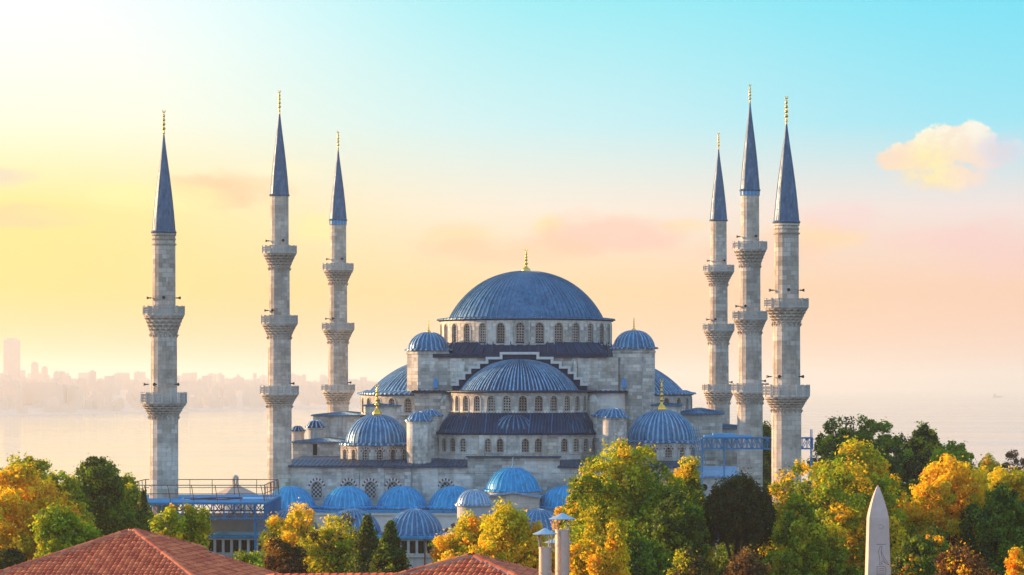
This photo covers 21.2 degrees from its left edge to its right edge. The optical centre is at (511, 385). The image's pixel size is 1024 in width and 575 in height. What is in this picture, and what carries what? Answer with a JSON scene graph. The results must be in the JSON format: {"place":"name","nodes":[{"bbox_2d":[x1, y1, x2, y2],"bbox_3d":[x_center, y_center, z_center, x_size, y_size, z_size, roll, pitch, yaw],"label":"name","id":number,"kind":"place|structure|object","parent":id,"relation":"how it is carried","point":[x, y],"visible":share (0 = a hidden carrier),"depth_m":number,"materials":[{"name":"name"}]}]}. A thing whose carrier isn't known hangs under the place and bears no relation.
{"place":"outdoors","nodes":[
{"label":"outdoors","id":0,"kind":"place"},
{"bbox_2d":[0,527,279,574],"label":"tile roofed building","id":1,"kind":"structure","parent":0,"point":[133,551],"depth_m":127.00,"materials":[{"name":"tile"}]},
{"bbox_2d":[0,388,362,415],"bbox_3d":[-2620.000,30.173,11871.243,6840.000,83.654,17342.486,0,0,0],"label":"shore","id":2,"kind":"structure","parent":0,"point":[33,410],"depth_m":7443.23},
{"bbox_2d":[3,338,19,377],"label":"skyscraper","id":3,"kind":"structure","parent":2,"relation":"on","point":[11,356],"depth_m":8300.00,"materials":[{"name":"concrete"}]},
{"bbox_2d":[31,362,38,378],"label":"office tower","id":4,"kind":"structure","parent":2,"relation":"on","point":[34,368],"depth_m":8600.00,"materials":[{"name":"concrete"}]},
{"bbox_2d":[41,366,47,378],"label":"office tower","id":5,"kind":"structure","parent":2,"relation":"on","point":[44,370],"depth_m":8700.00,"materials":[{"name":"concrete"}]},
{"bbox_2d":[22,383,67,403],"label":"apartment building","id":6,"kind":"structure","parent":2,"relation":"on","point":[39,390],"depth_m":6900.00,"materials":[{"name":"concrete"}]},
{"bbox_2d":[0,370,377,412],"bbox_3d":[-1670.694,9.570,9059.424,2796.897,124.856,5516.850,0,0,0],"label":"distant city","id":7,"kind":"object","parent":2,"relation":"on","point":[105,389],"visible":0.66,"depth_m":8042.81},
{"bbox_2d":[266,553,554,574],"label":"tile roofed building","id":8,"kind":"structure","parent":0,"point":[471,564],"depth_m":111.26,"materials":[{"name":"tile"}]},
{"bbox_2d":[533,528,556,574],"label":"metal flue","id":9,"kind":"object","parent":8,"relation":"on","point":[544,560],"visible":1,"depth_m":98.80,"materials":[{"name":"metal"}]},
{"bbox_2d":[544,538,571,551],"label":"metal flue","id":10,"kind":"object","parent":8,"relation":"on","point":[553,541],"visible":0.04,"depth_m":101.28,"materials":[{"name":"metal"}]},
{"bbox_2d":[549,513,574,574],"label":"metal flue","id":11,"kind":"object","parent":8,"relation":"on","point":[562,551],"visible":1,"depth_m":99.78,"materials":[{"name":"metal"}]},
{"bbox_2d":[0,390,1023,512],"bbox_3d":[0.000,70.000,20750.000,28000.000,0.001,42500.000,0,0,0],"label":"sea","id":12,"kind":"structure","parent":0,"point":[224,444],"depth_m":4219.42,"materials":[{"name":"beige liquid"}]},
{"bbox_2d":[0,0,1023,389],"label":"sky","id":13,"kind":"structure","parent":0,"point":[580,135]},
{"bbox_2d":[763,420,771,493],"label":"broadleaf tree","id":14,"kind":"object","parent":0,"point":[767,460],"visible":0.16,"depth_m":467.35,"materials":[{"name":"green plant"}]},
{"bbox_3d":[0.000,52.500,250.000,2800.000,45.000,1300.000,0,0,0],"label":"ground","id":15,"kind":"structure","parent":0,"visible":0},
{"bbox_2d":[0,543,24,569],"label":"broadleaf tree","id":16,"kind":"object","parent":15,"relation":"on","point":[10,557],"visible":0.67,"depth_m":189.25,"materials":[{"name":"green plant"}]},
{"bbox_2d":[0,452,56,493],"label":"broadleaf tree","id":17,"kind":"object","parent":15,"relation":"on","point":[42,466],"visible":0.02,"depth_m":314.00,"materials":[{"name":"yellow plant"}]},
{"bbox_2d":[0,459,93,561],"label":"broadleaf tree","id":18,"kind":"object","parent":15,"relation":"on","point":[19,508],"visible":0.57,"depth_m":247.51,"materials":[{"name":"yellow plant"}]},
{"bbox_2d":[28,499,101,559],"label":"broadleaf tree","id":19,"kind":"object","parent":15,"relation":"on","point":[55,528],"visible":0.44,"depth_m":214.04,"materials":[{"name":"green plant"}]},
{"bbox_2d":[42,469,103,535],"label":"broadleaf tree","id":20,"kind":"object","parent":15,"relation":"on","point":[69,485],"visible":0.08,"depth_m":267.16,"materials":[{"name":"green plant"}]},
{"bbox_2d":[59,453,149,536],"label":"broadleaf tree","id":21,"kind":"object","parent":15,"relation":"on","point":[102,491],"visible":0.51,"depth_m":283.96,"materials":[{"name":"green plant"}]},
{"bbox_2d":[121,471,155,531],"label":"broadleaf tree","id":22,"kind":"object","parent":15,"relation":"on","point":[133,493],"visible":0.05,"depth_m":303.47,"materials":[{"name":"green plant"}]},
{"bbox_2d":[137,489,151,530],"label":"conifer tree","id":23,"kind":"object","parent":15,"relation":"on","point":[142,502],"visible":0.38,"depth_m":299.77,"materials":[{"name":"green plant"}]},
{"bbox_2d":[141,110,186,527],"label":"minaret","id":24,"kind":"object","parent":15,"relation":"on","point":[163,314],"visible":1,"depth_m":326.70,"materials":[{"name":"stone"}]},
{"bbox_2d":[147,503,193,541],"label":"broadleaf tree","id":25,"kind":"object","parent":15,"relation":"on","point":[170,517],"visible":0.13,"depth_m":239.27,"materials":[{"name":"green plant"}]},
{"bbox_2d":[177,499,215,550],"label":"broadleaf tree","id":26,"kind":"object","parent":15,"relation":"on","point":[199,523],"visible":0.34,"depth_m":242.26,"materials":[{"name":"green plant"}]},
{"bbox_2d":[138,479,280,559],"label":"steel canopy","id":27,"kind":"object","parent":15,"relation":"on","point":[254,522],"visible":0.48,"depth_m":327.98,"materials":[{"name":"metal"}]},
{"bbox_2d":[214,475,257,512],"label":"stone kiosk","id":28,"kind":"object","parent":15,"relation":"on","point":[231,490],"visible":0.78,"depth_m":364.41,"materials":[{"name":"white stone"}]},
{"bbox_2d":[232,546,269,567],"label":"broadleaf tree","id":29,"kind":"object","parent":15,"relation":"on","point":[250,558],"visible":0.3,"depth_m":223.99,"materials":[{"name":"green plant"}]},
{"bbox_2d":[260,90,298,494],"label":"minaret","id":30,"kind":"object","parent":15,"relation":"on","point":[279,393],"visible":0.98,"depth_m":379.74,"materials":[{"name":"stone"}]},
{"bbox_2d":[262,533,313,573],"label":"shrub","id":31,"kind":"object","parent":15,"relation":"on","point":[291,559],"visible":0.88,"depth_m":214.41,"materials":[{"name":"brown plant"}]},
{"bbox_2d":[257,497,336,568],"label":"broadleaf tree","id":32,"kind":"object","parent":15,"relation":"on","point":[293,526],"visible":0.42,"depth_m":257.32,"materials":[{"name":"yellow plant"}]},
{"bbox_2d":[294,511,359,573],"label":"broadleaf tree","id":33,"kind":"object","parent":15,"relation":"on","point":[326,551],"visible":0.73,"depth_m":250.56,"materials":[{"name":"green plant"}]},
{"bbox_2d":[321,132,354,412],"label":"minaret","id":34,"kind":"object","parent":15,"relation":"on","point":[338,390],"visible":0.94,"depth_m":437.76,"materials":[{"name":"stone"}]},
{"bbox_2d":[344,513,380,572],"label":"conifer tree","id":35,"kind":"object","parent":15,"relation":"on","point":[367,541],"visible":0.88,"depth_m":244.26,"materials":[{"name":"green plant"}]},
{"bbox_2d":[367,520,412,572],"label":"conifer tree","id":36,"kind":"object","parent":15,"relation":"on","point":[390,556],"visible":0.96,"depth_m":239.36,"materials":[{"name":"green plant"}]},
{"bbox_2d":[426,508,490,562],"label":"broadleaf tree","id":37,"kind":"object","parent":15,"relation":"on","point":[467,532],"visible":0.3,"depth_m":237.04,"materials":[{"name":"yellow plant"}]},
{"bbox_2d":[208,457,722,568],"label":"courtyard arcade","id":38,"kind":"object","parent":15,"relation":"on","point":[414,516],"visible":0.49,"depth_m":369.93,"materials":[{"name":"paint"}]},
{"bbox_2d":[458,496,554,573],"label":"broadleaf tree","id":39,"kind":"object","parent":15,"relation":"on","point":[508,532],"visible":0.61,"depth_m":230.01,"materials":[{"name":"yellow plant"}]},
{"bbox_2d":[288,248,743,505],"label":"mosque hall","id":40,"kind":"structure","parent":15,"relation":"on","point":[542,380],"depth_m":392.03,"materials":[{"name":"grey stone"}]},
{"bbox_2d":[313,444,316,454],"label":"slit window","id":41,"kind":"structure","parent":40,"relation":"in","point":[314,445],"depth_m":394.69,"materials":[{"name":"grey stone"}]},
{"bbox_2d":[550,471,601,537],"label":"broadleaf tree","id":42,"kind":"object","parent":15,"relation":"on","point":[558,510],"visible":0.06,"depth_m":271.00,"materials":[{"name":"yellow plant"}]},
{"bbox_2d":[570,504,633,574],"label":"broadleaf tree","id":43,"kind":"object","parent":15,"relation":"on","point":[586,557],"visible":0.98,"depth_m":224.10,"materials":[{"name":"yellow plant"}]},
{"bbox_2d":[584,518,681,574],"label":"broadleaf tree","id":44,"kind":"object","parent":15,"relation":"on","point":[646,558],"visible":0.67,"depth_m":234.25,"materials":[{"name":"green plant"}]},
{"bbox_2d":[559,434,712,570],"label":"broadleaf tree","id":45,"kind":"object","parent":15,"relation":"on","point":[631,498],"visible":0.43,"depth_m":262.73,"materials":[{"name":"green plant"}]},
{"bbox_2d":[636,487,711,573],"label":"broadleaf tree","id":46,"kind":"object","parent":15,"relation":"on","point":[679,522],"visible":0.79,"depth_m":255.71,"materials":[{"name":"green plant"}]},
{"bbox_2d":[663,547,718,574],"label":"shrub","id":47,"kind":"object","parent":15,"relation":"on","point":[694,566],"visible":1,"depth_m":211.55,"materials":[{"name":"green plant"}]},
{"bbox_2d":[671,452,720,574],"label":"broadleaf tree","id":48,"kind":"object","parent":15,"relation":"on","point":[690,471],"visible":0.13,"depth_m":273.06,"materials":[{"name":"yellow plant"}]},
{"bbox_2d":[702,132,734,423],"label":"minaret","id":49,"kind":"object","parent":15,"relation":"on","point":[718,329],"visible":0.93,"depth_m":433.78,"materials":[{"name":"stone"}]},
{"bbox_2d":[701,467,778,560],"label":"broadleaf tree","id":50,"kind":"object","parent":15,"relation":"on","point":[737,507],"visible":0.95,"depth_m":259.92,"materials":[{"name":"green plant"}]},
{"bbox_2d":[709,530,776,574],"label":"broadleaf tree","id":51,"kind":"object","parent":15,"relation":"on","point":[723,561],"visible":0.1,"depth_m":284.25,"materials":[{"name":"green plant"}]},
{"bbox_2d":[723,544,774,574],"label":"shrub","id":52,"kind":"object","parent":15,"relation":"on","point":[745,563],"visible":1,"depth_m":209.18,"materials":[{"name":"brown plant"}]},
{"bbox_2d":[686,427,812,503],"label":"truss walkway","id":53,"kind":"structure","parent":15,"relation":"on","point":[723,437],"depth_m":351.05,"materials":[{"name":"blue paint"}]},
{"bbox_2d":[731,85,768,491],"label":"minaret","id":54,"kind":"object","parent":15,"relation":"on","point":[749,318],"visible":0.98,"depth_m":375.26,"materials":[{"name":"stone"}]},
{"bbox_2d":[763,96,809,505],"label":"minaret","id":55,"kind":"object","parent":15,"relation":"on","point":[786,307],"visible":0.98,"depth_m":320.68,"materials":[{"name":"stone"}]},
{"bbox_2d":[760,488,832,574],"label":"broadleaf tree","id":56,"kind":"object","parent":15,"relation":"on","point":[809,544],"visible":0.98,"depth_m":257.07,"materials":[{"name":"green plant"}]},
{"bbox_2d":[781,518,863,574],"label":"broadleaf tree","id":57,"kind":"object","parent":15,"relation":"on","point":[837,539],"visible":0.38,"depth_m":260.79,"materials":[{"name":"green plant"}]},
{"bbox_2d":[757,435,923,574],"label":"broadleaf tree","id":58,"kind":"object","parent":15,"relation":"on","point":[860,476],"visible":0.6,"depth_m":268.18,"materials":[{"name":"green plant"}]},
{"bbox_2d":[804,414,916,503],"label":"broadleaf tree","id":59,"kind":"object","parent":15,"relation":"on","point":[888,443],"visible":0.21,"depth_m":388.32,"materials":[{"name":"green plant"}]},
{"bbox_2d":[865,486,890,574],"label":"obelisk","id":60,"kind":"object","parent":15,"relation":"on","point":[877,558],"visible":1,"depth_m":240.10,"materials":[{"name":"stone"}]},
{"bbox_2d":[892,421,941,483],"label":"broadleaf tree","id":61,"kind":"object","parent":15,"relation":"on","point":[923,441],"visible":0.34,"depth_m":390.26,"materials":[{"name":"green plant"}]},
{"bbox_2d":[890,522,951,574],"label":"broadleaf tree","id":62,"kind":"object","parent":15,"relation":"on","point":[916,555],"visible":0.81,"depth_m":243.98,"materials":[{"name":"green plant"}]},
{"bbox_2d":[892,453,991,554],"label":"broadleaf tree","id":63,"kind":"object","parent":15,"relation":"on","point":[948,491],"visible":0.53,"depth_m":273.31,"materials":[{"name":"yellow plant"}]},
{"bbox_2d":[920,440,976,506],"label":"broadleaf tree","id":64,"kind":"object","parent":15,"relation":"on","point":[957,451],"visible":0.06,"depth_m":366.94,"materials":[{"name":"green plant"}]},
{"bbox_2d":[932,538,998,574],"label":"shrub","id":65,"kind":"object","parent":15,"relation":"on","point":[956,562],"visible":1,"depth_m":211.13,"materials":[{"name":"orange plant"}]},
{"bbox_2d":[976,452,1002,487],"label":"broadleaf tree","id":66,"kind":"object","parent":15,"relation":"on","point":[988,465],"visible":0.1,"depth_m":361.23,"materials":[{"name":"yellow plant"}]},
{"bbox_2d":[957,480,1023,574],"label":"broadleaf tree","id":67,"kind":"object","parent":15,"relation":"on","point":[998,520],"visible":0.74,"depth_m":266.43,"materials":[{"name":"green plant"}]},
{"bbox_2d":[983,464,1023,505],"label":"broadleaf tree","id":68,"kind":"object","parent":15,"relation":"on","point":[1015,476],"visible":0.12,"depth_m":289.12,"materials":[{"name":"yellow plant"}]},
{"bbox_2d":[1001,546,1023,574],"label":"shrub","id":69,"kind":"object","parent":15,"relation":"on","point":[1015,566],"visible":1,"depth_m":213.94,"materials":[{"name":"orange plant"}]},
{"bbox_2d":[1001,447,1023,489],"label":"broadleaf tree","id":70,"kind":"object","parent":15,"relation":"on","point":[1010,455],"visible":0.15,"depth_m":371.60,"materials":[{"name":"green plant"}]}
]}

